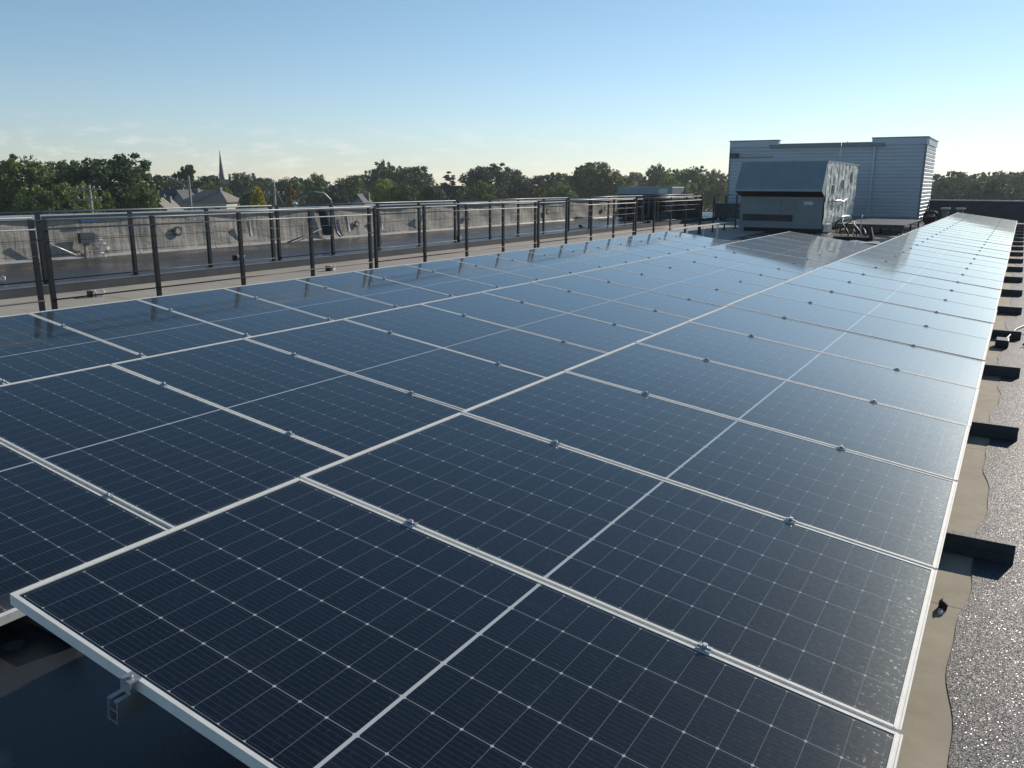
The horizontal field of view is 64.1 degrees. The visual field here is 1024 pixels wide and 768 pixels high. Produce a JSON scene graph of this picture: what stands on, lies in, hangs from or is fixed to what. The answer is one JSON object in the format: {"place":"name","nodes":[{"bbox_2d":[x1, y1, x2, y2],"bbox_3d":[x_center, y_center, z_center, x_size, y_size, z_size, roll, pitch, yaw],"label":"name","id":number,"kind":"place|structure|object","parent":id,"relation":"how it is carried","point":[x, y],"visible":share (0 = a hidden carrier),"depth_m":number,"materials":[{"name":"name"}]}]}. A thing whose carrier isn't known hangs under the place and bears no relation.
{"place":"outdoors","nodes":[
{"label":"outdoors","id":0,"kind":"place"},
{"bbox_2d":[179,187,239,209],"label":"house","id":1,"kind":"structure","parent":0,"point":[218,196],"depth_m":117.15,"materials":[{"name":"grey"}]},
{"bbox_2d":[0,221,1019,767],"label":"roof deck","id":2,"kind":"structure","parent":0,"point":[56,691],"depth_m":2.55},
{"bbox_2d":[21,615,57,636],"bbox_3d":[-2.543,0.671,3.542,2.328,0.231,0.104,8,16,30],"label":"support frame","id":3,"kind":"object","parent":2,"relation":"on","point":[29,619],"visible":0.06,"depth_m":3.07,"materials":[{"name":"metal"}]},
{"bbox_3d":[2.863,-1.249,11.455,0.040,0.068,22.926,17,20,28],"label":"mounting rail","id":4,"kind":"object","parent":3,"relation":"on","visible":0},
{"bbox_2d":[0,442,167,625],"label":"solar panel","id":5,"kind":"object","parent":4,"relation":"on","point":[53,522],"visible":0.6,"depth_m":3.57,"materials":[{"name":"glass"}]},
{"bbox_2d":[343,304,605,377],"bbox_3d":[-0.289,-0.417,7.437,2.278,0.053,1.150,17,20,28],"label":"solar panel","id":6,"kind":"object","parent":4,"relation":"on","point":[538,355],"visible":0.73,"depth_m":7.39,"materials":[{"name":"glass"}]},
{"bbox_2d":[420,292,653,352],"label":"solar panel","id":7,"kind":"object","parent":4,"relation":"on","point":[600,336],"visible":0.71,"depth_m":8.35,"materials":[{"name":"glass"}]},
{"bbox_2d":[531,274,720,318],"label":"solar panel","id":8,"kind":"object","parent":4,"relation":"on","point":[689,308],"visible":0.67,"depth_m":10.26,"materials":[{"name":"glass"}]},
{"bbox_2d":[574,267,746,306],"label":"solar panel","id":9,"kind":"object","parent":4,"relation":"on","point":[717,297],"visible":0.75,"depth_m":11.21,"materials":[{"name":"glass"}]},
{"bbox_2d":[609,261,769,295],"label":"solar panel","id":10,"kind":"object","parent":4,"relation":"on","point":[740,287],"visible":0.67,"depth_m":12.17,"materials":[{"name":"glass"}]},
{"bbox_2d":[638,256,787,286],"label":"solar panel","id":11,"kind":"object","parent":4,"relation":"on","point":[722,272],"visible":0.7,"depth_m":13.13,"materials":[{"name":"glass"}]},
{"bbox_2d":[666,252,802,279],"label":"solar panel","id":12,"kind":"object","parent":4,"relation":"on","point":[779,273],"visible":0.69,"depth_m":14.06,"materials":[{"name":"glass"}]},
{"bbox_2d":[686,248,817,273],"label":"solar panel","id":13,"kind":"object","parent":4,"relation":"on","point":[776,264],"visible":0.71,"depth_m":15.03,"materials":[{"name":"glass"}]},
{"bbox_2d":[756,236,858,254],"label":"solar panel","id":14,"kind":"object","parent":4,"relation":"on","point":[808,245],"visible":0.67,"depth_m":18.85,"materials":[{"name":"glass"}]},
{"bbox_2d":[0,198,617,263],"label":"parapet wall","id":15,"kind":"structure","parent":2,"relation":"on","point":[165,242],"depth_m":19.90,"materials":[{"name":"concrete"}]},
{"bbox_2d":[0,212,727,288],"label":"roof","id":16,"kind":"structure","parent":2,"relation":"on","point":[24,272],"depth_m":17.81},
{"bbox_2d":[0,205,275,284],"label":"guardrail","id":17,"kind":"object","parent":16,"relation":"on","point":[210,264],"visible":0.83,"depth_m":13.41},
{"bbox_2d":[0,218,703,299],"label":"edge trim","id":18,"kind":"structure","parent":16,"relation":"attached to","point":[15,292],"depth_m":15.58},
{"bbox_2d":[275,200,456,260],"bbox_3d":[-3.021,-3.563,18.511,0.140,1.080,6.108,8,16,30],"label":"guardrail","id":19,"kind":"object","parent":16,"relation":"on","point":[332,252],"visible":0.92,"depth_m":17.87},
{"bbox_2d":[457,197,568,242],"bbox_3d":[0.180,-4.801,23.608,0.140,1.080,6.108,8,16,30],"label":"guardrail","id":20,"kind":"object","parent":16,"relation":"on","point":[518,219],"visible":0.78,"depth_m":23.07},
{"bbox_2d":[568,195,642,230],"bbox_3d":[3.380,-6.038,28.706,0.140,1.080,6.108,8,16,30],"label":"guardrail","id":21,"kind":"object","parent":16,"relation":"on","point":[608,208],"visible":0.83,"depth_m":28.60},
{"bbox_2d":[618,187,683,218],"bbox_3d":[6.189,-8.124,36.600,2.550,1.360,1.520,8,16,30],"label":"dark cabinet","id":22,"kind":"object","parent":16,"relation":"on","point":[629,192],"visible":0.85,"depth_m":36.08,"materials":[{"name":"metal"}]},
{"bbox_2d":[0,218,766,315],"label":"walkway","id":23,"kind":"structure","parent":2,"relation":"on","point":[729,231],"depth_m":15.25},
{"bbox_2d":[0,217,45,310],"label":"guardrail","id":24,"kind":"object","parent":23,"relation":"on","point":[31,229],"visible":0.7,"depth_m":8.93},
{"bbox_2d":[40,206,373,309],"bbox_3d":[-3.752,-1.772,11.351,0.140,1.254,5.488,8,16,30],"label":"guardrail","id":25,"kind":"object","parent":23,"relation":"on","point":[48,260],"visible":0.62,"depth_m":10.43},
{"bbox_2d":[372,201,537,267],"bbox_3d":[-0.883,-2.881,15.920,0.140,1.254,5.488,8,16,30],"label":"guardrail","id":26,"kind":"object","parent":23,"relation":"on","point":[424,212],"visible":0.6,"depth_m":15.32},
{"bbox_2d":[537,198,635,247],"bbox_3d":[1.986,-3.991,20.489,0.140,1.254,5.488,8,16,30],"label":"guardrail","id":27,"kind":"object","parent":23,"relation":"on","point":[566,220],"visible":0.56,"depth_m":20.03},
{"bbox_2d":[634,196,700,234],"bbox_3d":[4.854,-5.100,25.058,0.140,1.254,5.488,8,16,30],"label":"guardrail","id":28,"kind":"object","parent":23,"relation":"on","point":[669,227],"visible":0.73,"depth_m":24.93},
{"bbox_2d":[735,141,858,232],"bbox_3d":[10.899,-7.434,30.688,3.080,3.156,6.740,8,16,30],"label":"air handler","id":29,"kind":"object","parent":2,"relation":"on","point":[802,196],"visible":0.99,"depth_m":28.50,"materials":[{"name":"grey paint"}]},
{"bbox_2d":[727,136,938,222],"bbox_3d":[15.472,-9.947,39.894,8.790,3.688,4.590,8,16,30],"label":"stair penthouse","id":30,"kind":"object","parent":2,"relation":"on","point":[894,180],"visible":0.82,"depth_m":37.03,"materials":[{"name":"grey"}]},
{"bbox_2d":[837,218,920,234],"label":"steel platform","id":31,"kind":"structure","parent":2,"relation":"on","point":[900,224],"depth_m":28.91,"materials":[{"name":"paint"}]},
{"bbox_2d":[896,221,1020,767],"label":"dry roof strip","id":32,"kind":"object","parent":2,"relation":"on","point":[927,730],"visible":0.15,"depth_m":3.21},
{"bbox_2d":[929,199,1023,221],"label":"parapet wall","id":33,"kind":"structure","parent":2,"relation":"on","point":[1009,209],"depth_m":38.37,"materials":[{"name":"concrete"}]},
{"bbox_2d":[942,529,1015,564],"bbox_3d":[1.204,0.497,4.186,2.375,0.282,0.104,8,16,30],"label":"support frame","id":34,"kind":"object","parent":2,"relation":"on","point":[982,547],"visible":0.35,"depth_m":3.64,"materials":[{"name":"metal"}]},
{"bbox_2d":[946,221,1023,767],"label":"granule roof","id":35,"kind":"structure","parent":2,"relation":"on","point":[985,676],"depth_m":3.09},
{"bbox_2d":[969,420,1018,440],"bbox_3d":[2.292,0.076,5.920,2.375,0.282,0.104,8,16,30],"label":"support frame","id":36,"kind":"object","parent":2,"relation":"on","point":[994,430],"visible":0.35,"depth_m":5.37,"materials":[{"name":"metal"}]},
{"bbox_2d":[983,364,1020,377],"bbox_3d":[3.381,-0.345,7.653,2.375,0.282,0.104,8,16,30],"label":"support frame","id":37,"kind":"object","parent":2,"relation":"on","point":[1002,370],"visible":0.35,"depth_m":7.10,"materials":[{"name":"metal"}]},
{"bbox_2d":[0,0,1023,186],"label":"sky","id":38,"kind":"structure","parent":0,"point":[334,89],"materials":[{"name":"blue"}]},
{"label":"ground","id":39,"kind":"structure","parent":0,"visible":0},
{"bbox_2d":[0,153,59,215],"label":"tree","id":40,"kind":"object","parent":39,"relation":"on","point":[30,173],"visible":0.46,"depth_m":100.15,"materials":[{"name":"green plant"}]},
{"bbox_2d":[9,181,84,215],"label":"tree","id":41,"kind":"object","parent":39,"relation":"on","point":[23,202],"visible":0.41,"depth_m":88.94,"materials":[{"name":"green plant"}]},
{"bbox_2d":[58,181,116,212],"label":"tree","id":42,"kind":"object","parent":39,"relation":"on","point":[96,204],"visible":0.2,"depth_m":93.29,"materials":[{"name":"green plant"}]},
{"bbox_2d":[41,152,165,211],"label":"tree","id":43,"kind":"object","parent":39,"relation":"on","point":[97,173],"visible":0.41,"depth_m":100.61,"materials":[{"name":"green plant"}]},
{"bbox_2d":[118,179,162,211],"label":"tree","id":44,"kind":"object","parent":39,"relation":"on","point":[146,198],"visible":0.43,"depth_m":97.04,"materials":[{"name":"green plant"}]},
{"bbox_2d":[226,171,271,204],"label":"tree","id":45,"kind":"object","parent":39,"relation":"on","point":[242,184],"visible":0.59,"depth_m":210.69,"materials":[{"name":"green plant"}]},
{"bbox_2d":[269,176,306,206],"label":"tree","id":46,"kind":"object","parent":39,"relation":"on","point":[282,185],"visible":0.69,"depth_m":186.25,"materials":[{"name":"green plant"}]},
{"bbox_2d":[296,172,331,206],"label":"tree","id":47,"kind":"object","parent":39,"relation":"on","point":[318,183],"visible":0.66,"depth_m":196.80,"materials":[{"name":"green plant"}]},
{"bbox_2d":[333,174,369,196],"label":"tree","id":48,"kind":"object","parent":39,"relation":"on","point":[351,183],"visible":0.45,"depth_m":202.50,"materials":[{"name":"green plant"}]},
{"bbox_2d":[364,159,405,190],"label":"tree","id":49,"kind":"object","parent":39,"relation":"on","point":[381,171],"visible":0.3,"depth_m":194.67,"materials":[{"name":"green plant"}]},
{"bbox_2d":[369,178,403,204],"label":"tree","id":50,"kind":"object","parent":39,"relation":"on","point":[380,190],"visible":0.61,"depth_m":142.84,"materials":[{"name":"green plant"}]},
{"bbox_2d":[391,182,422,203],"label":"tree","id":51,"kind":"object","parent":39,"relation":"on","point":[410,193],"visible":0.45,"depth_m":142.23,"materials":[{"name":"green plant"}]},
{"bbox_2d":[388,165,437,197],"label":"tree","id":52,"kind":"object","parent":39,"relation":"on","point":[412,176],"visible":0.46,"depth_m":190.38,"materials":[{"name":"green plant"}]},
{"bbox_2d":[457,179,497,201],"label":"tree","id":53,"kind":"object","parent":39,"relation":"on","point":[479,192],"visible":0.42,"depth_m":145.35,"materials":[{"name":"green plant"}]},
{"bbox_2d":[454,162,513,200],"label":"tree","id":54,"kind":"object","parent":39,"relation":"on","point":[483,174],"visible":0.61,"depth_m":181.67,"materials":[{"name":"green plant"}]},
{"bbox_2d":[503,168,531,200],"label":"tree","id":55,"kind":"object","parent":39,"relation":"on","point":[520,188],"visible":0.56,"depth_m":187.48,"materials":[{"name":"green plant"}]},
{"bbox_2d":[525,174,558,199],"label":"tree","id":56,"kind":"object","parent":39,"relation":"on","point":[542,181],"visible":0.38,"depth_m":192.02,"materials":[{"name":"green plant"}]},
{"bbox_2d":[529,181,578,199],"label":"tree","id":57,"kind":"object","parent":39,"relation":"on","point":[565,191],"visible":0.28,"depth_m":150.02,"materials":[{"name":"green plant"}]},
{"bbox_2d":[566,161,625,198],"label":"tree","id":58,"kind":"object","parent":39,"relation":"on","point":[590,179],"visible":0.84,"depth_m":175.62,"materials":[{"name":"green plant"}]},
{"bbox_2d":[640,163,683,186],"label":"tree","id":59,"kind":"object","parent":39,"relation":"on","point":[655,174],"visible":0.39,"depth_m":208.34,"materials":[{"name":"green plant"}]},
{"bbox_2d":[652,175,701,198],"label":"tree","id":60,"kind":"object","parent":39,"relation":"on","point":[667,183],"visible":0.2,"depth_m":160.63,"materials":[{"name":"green plant"}]},
{"bbox_2d":[672,166,710,198],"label":"tree","id":61,"kind":"object","parent":39,"relation":"on","point":[694,175],"visible":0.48,"depth_m":192.51,"materials":[{"name":"green plant"}]},
{"bbox_2d":[700,168,727,211],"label":"tree","id":62,"kind":"object","parent":39,"relation":"on","point":[718,183],"visible":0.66,"depth_m":196.73,"materials":[{"name":"green plant"}]},
{"bbox_2d":[930,179,968,199],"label":"tree","id":63,"kind":"object","parent":39,"relation":"on","point":[940,192],"visible":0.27,"depth_m":141.18,"materials":[{"name":"green plant"}]},
{"bbox_2d":[952,177,1023,199],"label":"tree","id":64,"kind":"object","parent":39,"relation":"on","point":[994,191],"visible":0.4,"depth_m":133.54,"materials":[{"name":"green plant"}]},
{"bbox_3d":[0.115,0.918,2.452,2.375,0.282,0.104,8,16,30],"label":"support frame","id":65,"kind":"object","parent":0,"visible":0},
{"bbox_2d":[107,689,154,724],"bbox_3d":[9.431,-3.211,18.706,0.040,0.068,40.100,17,20,28],"label":"mounting rail","id":66,"kind":"object","parent":65,"relation":"on","point":[123,706],"visible":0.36,"depth_m":2.09,"materials":[{"name":"metal"}]},
{"bbox_2d":[10,478,902,767],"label":"solar panel","id":67,"kind":"object","parent":66,"relation":"on","point":[296,622],"visible":1,"depth_m":2.30,"materials":[{"name":"glass"}]},
{"bbox_2d":[300,412,936,733],"bbox_3d":[0.402,0.555,3.258,2.278,0.053,1.150,17,20,28],"label":"solar panel","id":68,"kind":"object","parent":66,"relation":"on","point":[830,619],"visible":0.87,"depth_m":3.07,"materials":[{"name":"glass"}]},
{"bbox_2d":[461,371,957,569],"bbox_3d":[0.997,0.325,4.205,2.278,0.053,1.150,17,20,28],"label":"solar panel","id":69,"kind":"object","parent":66,"relation":"on","point":[898,511],"visible":0.94,"depth_m":4.06,"materials":[{"name":"glass"}]},
{"bbox_2d":[564,343,969,481],"bbox_3d":[1.591,0.094,5.154,2.278,0.053,1.150,17,20,28],"label":"solar panel","id":70,"kind":"object","parent":66,"relation":"on","point":[873,428],"visible":0.88,"depth_m":5.03,"materials":[{"name":"glass"}]},
{"bbox_2d":[635,321,978,430],"bbox_3d":[2.189,-0.134,6.101,2.278,0.055,1.150,17,20,28],"label":"solar panel","id":71,"kind":"object","parent":66,"relation":"on","point":[927,396],"visible":0.87,"depth_m":6.00,"materials":[{"name":"glass"}]},
{"bbox_2d":[687,305,984,388],"bbox_3d":[2.783,-0.362,7.052,2.278,0.053,1.150,17,20,28],"label":"solar panel","id":72,"kind":"object","parent":66,"relation":"on","point":[942,366],"visible":0.89,"depth_m":6.97,"materials":[{"name":"glass"}]},
{"bbox_2d":[727,292,989,360],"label":"solar panel","id":73,"kind":"object","parent":66,"relation":"on","point":[948,342],"visible":0.94,"depth_m":7.91,"materials":[{"name":"glass"}]},
{"bbox_2d":[758,282,993,341],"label":"solar panel","id":74,"kind":"object","parent":66,"relation":"on","point":[937,320],"visible":0.85,"depth_m":8.90,"materials":[{"name":"glass"}]},
{"bbox_2d":[784,274,996,325],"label":"solar panel","id":75,"kind":"object","parent":66,"relation":"on","point":[972,312],"visible":0.94,"depth_m":9.82,"materials":[{"name":"glass"}]},
{"bbox_2d":[805,267,998,309],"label":"solar panel","id":76,"kind":"object","parent":66,"relation":"on","point":[952,295],"visible":0.88,"depth_m":10.81,"materials":[{"name":"glass"}]},
{"bbox_2d":[823,261,1001,298],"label":"solar panel","id":77,"kind":"object","parent":66,"relation":"on","point":[957,286],"visible":0.88,"depth_m":11.75,"materials":[{"name":"glass"}]},
{"bbox_2d":[838,255,1002,289],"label":"solar panel","id":78,"kind":"object","parent":66,"relation":"on","point":[960,278],"visible":0.91,"depth_m":12.69,"materials":[{"name":"glass"}]},
{"bbox_2d":[851,251,1004,281],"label":"solar panel","id":79,"kind":"object","parent":66,"relation":"on","point":[938,267],"visible":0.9,"depth_m":13.66,"materials":[{"name":"glass"}]},
{"bbox_2d":[863,247,1005,274],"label":"solar panel","id":80,"kind":"object","parent":66,"relation":"on","point":[903,254],"visible":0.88,"depth_m":14.62,"materials":[{"name":"glass"}]},
{"bbox_2d":[873,243,1007,268],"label":"solar panel","id":81,"kind":"object","parent":66,"relation":"on","point":[942,256],"visible":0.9,"depth_m":15.57,"materials":[{"name":"glass"}]},
{"bbox_2d":[881,240,1007,263],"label":"solar panel","id":82,"kind":"object","parent":66,"relation":"on","point":[954,253],"visible":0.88,"depth_m":16.52,"materials":[{"name":"glass"}]},
{"bbox_2d":[889,237,1009,259],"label":"solar panel","id":83,"kind":"object","parent":66,"relation":"on","point":[958,249],"visible":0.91,"depth_m":17.44,"materials":[{"name":"glass"}]},
{"bbox_2d":[896,235,1009,254],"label":"solar panel","id":84,"kind":"object","parent":66,"relation":"on","point":[953,244],"visible":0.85,"depth_m":18.47,"materials":[{"name":"glass"}]},
{"bbox_2d":[903,233,1010,251],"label":"solar panel","id":85,"kind":"object","parent":66,"relation":"on","point":[960,242],"visible":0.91,"depth_m":19.34,"materials":[{"name":"glass"}]},
{"bbox_3d":[4.928,-3.502,20.682,2.328,0.231,0.104,8,16,30],"label":"support frame","id":86,"kind":"object","parent":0,"visible":0},
{"label":"mounting rail","id":87,"kind":"object","parent":86,"relation":"on","visible":0},
{"bbox_2d":[0,313,143,383],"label":"solar panel","id":88,"kind":"object","parent":87,"relation":"on","point":[32,346],"visible":0.69,"depth_m":6.93,"materials":[{"name":"glass"}]},
{"bbox_2d":[29,299,249,356],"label":"solar panel","id":89,"kind":"object","parent":87,"relation":"on","point":[138,327],"visible":0.68,"depth_m":7.84,"materials":[{"name":"glass"}]},
{"bbox_2d":[223,279,398,320],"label":"solar panel","id":90,"kind":"object","parent":87,"relation":"on","point":[326,302],"visible":0.73,"depth_m":9.75,"materials":[{"name":"glass"}]},
{"bbox_2d":[295,271,454,306],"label":"solar panel","id":91,"kind":"object","parent":87,"relation":"on","point":[384,291],"visible":0.7,"depth_m":10.70,"materials":[{"name":"glass"}]},
{"bbox_2d":[354,265,500,296],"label":"solar panel","id":92,"kind":"object","parent":87,"relation":"on","point":[434,280],"visible":0.67,"depth_m":11.66,"materials":[{"name":"glass"}]},
{"bbox_2d":[486,250,602,272],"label":"solar panel","id":93,"kind":"object","parent":87,"relation":"on","point":[547,261],"visible":0.68,"depth_m":14.51,"materials":[{"name":"glass"}]},
{"bbox_2d":[576,240,670,257],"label":"solar panel","id":94,"kind":"object","parent":87,"relation":"on","point":[625,249],"visible":0.68,"depth_m":17.36,"materials":[{"name":"glass"}]},
{"bbox_2d":[600,237,689,253],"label":"solar panel","id":95,"kind":"object","parent":87,"relation":"on","point":[645,245],"visible":0.72,"depth_m":18.31,"materials":[{"name":"glass"}]},
{"bbox_2d":[620,235,706,250],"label":"solar panel","id":96,"kind":"object","parent":87,"relation":"on","point":[674,244],"visible":0.74,"depth_m":19.27,"materials":[{"name":"glass"}]},
{"bbox_3d":[0.679,-1.678,13.222,0.040,0.068,19.496,17,20,28],"label":"mounting rail","id":97,"kind":"object","parent":86,"relation":"on","visible":0},
{"bbox_2d":[137,288,331,335],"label":"solar panel","id":98,"kind":"object","parent":97,"relation":"on","point":[235,311],"visible":0.71,"depth_m":8.80,"materials":[{"name":"glass"}]},
{"bbox_2d":[407,259,537,287],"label":"solar panel","id":99,"kind":"object","parent":97,"relation":"on","point":[479,274],"visible":0.73,"depth_m":12.62,"materials":[{"name":"glass"}]},
{"bbox_2d":[449,254,573,279],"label":"solar panel","id":100,"kind":"object","parent":97,"relation":"on","point":[513,267],"visible":0.69,"depth_m":13.55,"materials":[{"name":"glass"}]},
{"bbox_2d":[520,247,626,267],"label":"solar panel","id":101,"kind":"object","parent":97,"relation":"on","point":[574,256],"visible":0.69,"depth_m":15.47,"materials":[{"name":"glass"}]},
{"bbox_2d":[548,243,649,262],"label":"solar panel","id":102,"kind":"object","parent":97,"relation":"on","point":[603,253],"visible":0.68,"depth_m":16.41,"materials":[{"name":"glass"}]},
{"bbox_2d":[641,233,720,246],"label":"solar panel","id":103,"kind":"object","parent":97,"relation":"on","point":[681,240],"visible":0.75,"depth_m":20.23,"materials":[{"name":"glass"}]},
{"label":"mounting rail","id":104,"kind":"object","parent":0,"visible":0},
{"bbox_2d":[0,364,345,529],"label":"solar panel","id":105,"kind":"object","parent":104,"relation":"on","point":[163,455],"visible":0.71,"depth_m":4.47,"materials":[{"name":"glass"}]},
{"bbox_2d":[111,338,461,456],"bbox_3d":[-1.480,0.043,5.542,2.278,0.053,1.150,17,20,28],"label":"solar panel","id":106,"kind":"object","parent":104,"relation":"on","point":[345,414],"visible":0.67,"depth_m":5.47,"materials":[{"name":"glass"}]},
{"bbox_2d":[244,319,544,410],"bbox_3d":[-0.884,-0.188,6.489,2.278,0.053,1.150,17,20,28],"label":"solar panel","id":107,"kind":"object","parent":104,"relation":"on","point":[453,379],"visible":0.71,"depth_m":6.43,"materials":[{"name":"glass"}]},
{"bbox_2d":[481,282,690,333],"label":"solar panel","id":108,"kind":"object","parent":104,"relation":"on","point":[655,321],"visible":0.73,"depth_m":9.30,"materials":[{"name":"glass"}]},
{"bbox_2d":[707,244,830,267],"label":"solar panel","id":109,"kind":"object","parent":104,"relation":"on","point":[778,257],"visible":0.69,"depth_m":15.99,"materials":[{"name":"glass"}]},
{"bbox_2d":[724,241,839,262],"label":"solar panel","id":110,"kind":"object","parent":104,"relation":"on","point":[792,253],"visible":0.66,"depth_m":16.91,"materials":[{"name":"glass"}]},
{"bbox_2d":[743,238,849,258],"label":"solar panel","id":111,"kind":"object","parent":104,"relation":"on","point":[799,248],"visible":0.65,"depth_m":17.89,"materials":[{"name":"glass"}]},
{"bbox_2d":[768,233,867,251],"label":"solar panel","id":112,"kind":"object","parent":104,"relation":"on","point":[821,242],"visible":0.73,"depth_m":19.77,"materials":[{"name":"glass"}]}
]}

